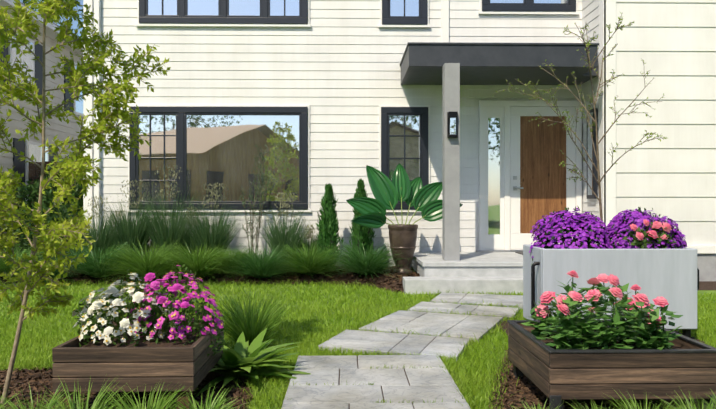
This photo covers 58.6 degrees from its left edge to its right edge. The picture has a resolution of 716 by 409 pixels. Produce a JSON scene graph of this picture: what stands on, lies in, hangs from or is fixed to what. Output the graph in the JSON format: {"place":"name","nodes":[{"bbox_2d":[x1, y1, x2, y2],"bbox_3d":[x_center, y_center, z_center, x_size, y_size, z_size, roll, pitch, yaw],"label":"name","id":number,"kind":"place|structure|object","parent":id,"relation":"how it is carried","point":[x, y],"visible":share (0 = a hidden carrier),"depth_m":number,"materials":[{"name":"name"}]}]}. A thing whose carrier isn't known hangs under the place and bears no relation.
{"place":"outdoors","nodes":[
{"label":"outdoors","id":0,"kind":"place"},
{"bbox_2d":[20,0,82,37],"label":"sky","id":1,"kind":"structure","parent":0,"point":[75,23],"materials":[{"name":"blue"}]},
{"bbox_2d":[0,278,715,408],"bbox_3d":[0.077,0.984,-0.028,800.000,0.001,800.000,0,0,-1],"label":"ground","id":2,"kind":"structure","parent":0,"point":[702,292],"depth_m":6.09,"materials":[{"name":"green plant"}]},
{"bbox_2d":[0,0,82,246],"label":"neighbour house","id":3,"kind":"structure","parent":2,"relation":"on","point":[63,130],"depth_m":12.50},
{"bbox_2d":[47,161,80,239],"bbox_3d":[-5.080,0.039,12.920,2.505,1.830,0.060,0,0,-1],"label":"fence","id":4,"kind":"object","parent":3,"relation":"attached to","point":[48,162],"visible":0.04,"depth_m":12.87,"materials":[{"name":"brown wood"}]},
{"bbox_2d":[0,146,82,272],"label":"side yard shrubs","id":5,"kind":"object","parent":2,"relation":"on","point":[48,196],"visible":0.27,"depth_m":10.17,"materials":[{"name":"green plant"}]},
{"bbox_2d":[21,0,82,34],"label":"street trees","id":6,"kind":"object","parent":2,"relation":"on","point":[63,16],"depth_m":23.83,"materials":[{"name":"green plant"}]},
{"bbox_2d":[0,236,419,282],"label":"bed grass clumps","id":7,"kind":"object","parent":2,"relation":"on","point":[312,261],"visible":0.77,"depth_m":7.95,"materials":[{"name":"green plant"}]},
{"bbox_2d":[0,266,715,408],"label":"mulch beds","id":8,"kind":"object","parent":2,"relation":"on","point":[707,285],"visible":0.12,"depth_m":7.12,"materials":[{"name":"brown wood"}]},
{"bbox_2d":[0,0,170,403],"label":"sapling tree","id":9,"kind":"object","parent":8,"relation":"on","point":[49,242],"visible":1,"depth_m":3.16,"materials":[{"name":"green plant"}]},
{"bbox_2d":[52,320,223,408],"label":"wood planter","id":10,"kind":"object","parent":8,"relation":"on","point":[148,364],"visible":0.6,"depth_m":2.91,"materials":[{"name":"wood"}]},
{"bbox_2d":[72,264,224,393],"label":"planter flowers","id":11,"kind":"object","parent":10,"relation":"in","point":[144,319],"visible":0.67,"depth_m":3.19,"materials":[{"name":"multicoloured plant"}]},
{"bbox_2d":[76,165,318,267],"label":"tall bed perennials","id":12,"kind":"object","parent":8,"relation":"on","point":[121,231],"visible":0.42,"depth_m":8.47,"materials":[{"name":"green plant"}]},
{"bbox_2d":[194,327,310,397],"bbox_3d":[-0.695,0.859,3.643,0.776,0.249,0.820,0,0,-32],"label":"hosta plant","id":13,"kind":"object","parent":8,"relation":"on","point":[243,358],"visible":0.75,"depth_m":3.56,"materials":[{"name":"green plant"}]},
{"bbox_2d":[239,145,276,255],"bbox_3d":[-1.353,0.031,8.543,0.495,1.678,0.437,0,0,-12],"label":"wispy shrub","id":14,"kind":"object","parent":8,"relation":"on","point":[253,215],"depth_m":8.53,"materials":[{"name":"green plant"}]},
{"bbox_2d":[316,179,376,270],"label":"conifer shrubs","id":15,"kind":"object","parent":8,"relation":"on","point":[328,230],"visible":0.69,"depth_m":8.32,"materials":[{"name":"green plant"}]},
{"bbox_2d":[0,281,715,408],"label":"grass clumps","id":16,"kind":"object","parent":8,"relation":"on","point":[251,328],"visible":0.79,"depth_m":2.81,"materials":[{"name":"green plant"}]},
{"bbox_2d":[388,224,417,274],"bbox_3d":[0.563,0.560,7.981,0.380,0.619,0.380,0,0,-1],"label":"plant pot","id":17,"kind":"object","parent":8,"relation":"on","point":[403,237],"visible":0.88,"depth_m":7.86,"materials":[{"name":"ceramic"}]},
{"bbox_2d":[346,163,462,227],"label":"potted plant leaves","id":18,"kind":"object","parent":17,"relation":"on","point":[401,188],"visible":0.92,"depth_m":8.07,"materials":[{"name":"green plant"}]},
{"bbox_2d":[507,320,715,408],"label":"wood planter","id":19,"kind":"object","parent":8,"relation":"on","point":[684,364],"visible":0.73,"depth_m":2.89,"materials":[{"name":"wood"}]},
{"bbox_2d":[521,270,682,349],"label":"pink flowers","id":20,"kind":"object","parent":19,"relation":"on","point":[572,327],"visible":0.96,"depth_m":3.06,"materials":[{"name":"green plant"}]},
{"bbox_2d":[83,0,715,294],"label":"house","id":21,"kind":"structure","parent":2,"relation":"on","point":[339,95],"depth_m":8.82,"materials":[{"name":"paint"}]},
{"bbox_2d":[523,205,696,337],"bbox_3d":[1.877,0.499,4.760,1.181,0.968,0.532,0,0,-1],"label":"grey planter","id":22,"kind":"object","parent":2,"relation":"on","point":[670,275],"depth_m":4.51,"materials":[{"name":"grey concrete"}]},
{"bbox_2d":[493,12,667,246],"bbox_3d":[1.660,-0.489,4.825,1.270,1.846,0.698,0,0,-1],"label":"planter tree","id":23,"kind":"object","parent":22,"relation":"in","point":[594,124],"visible":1,"depth_m":4.80,"materials":[{"name":"green plant"}]},
{"bbox_2d":[531,262,698,315],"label":"planter handles","id":24,"kind":"object","parent":22,"relation":"attached to","point":[534,264],"visible":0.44,"depth_m":4.57,"materials":[{"name":"grey metal"}]},
{"bbox_2d":[281,292,522,408],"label":"stone path","id":25,"kind":"structure","parent":0,"point":[436,382],"depth_m":3.88,"materials":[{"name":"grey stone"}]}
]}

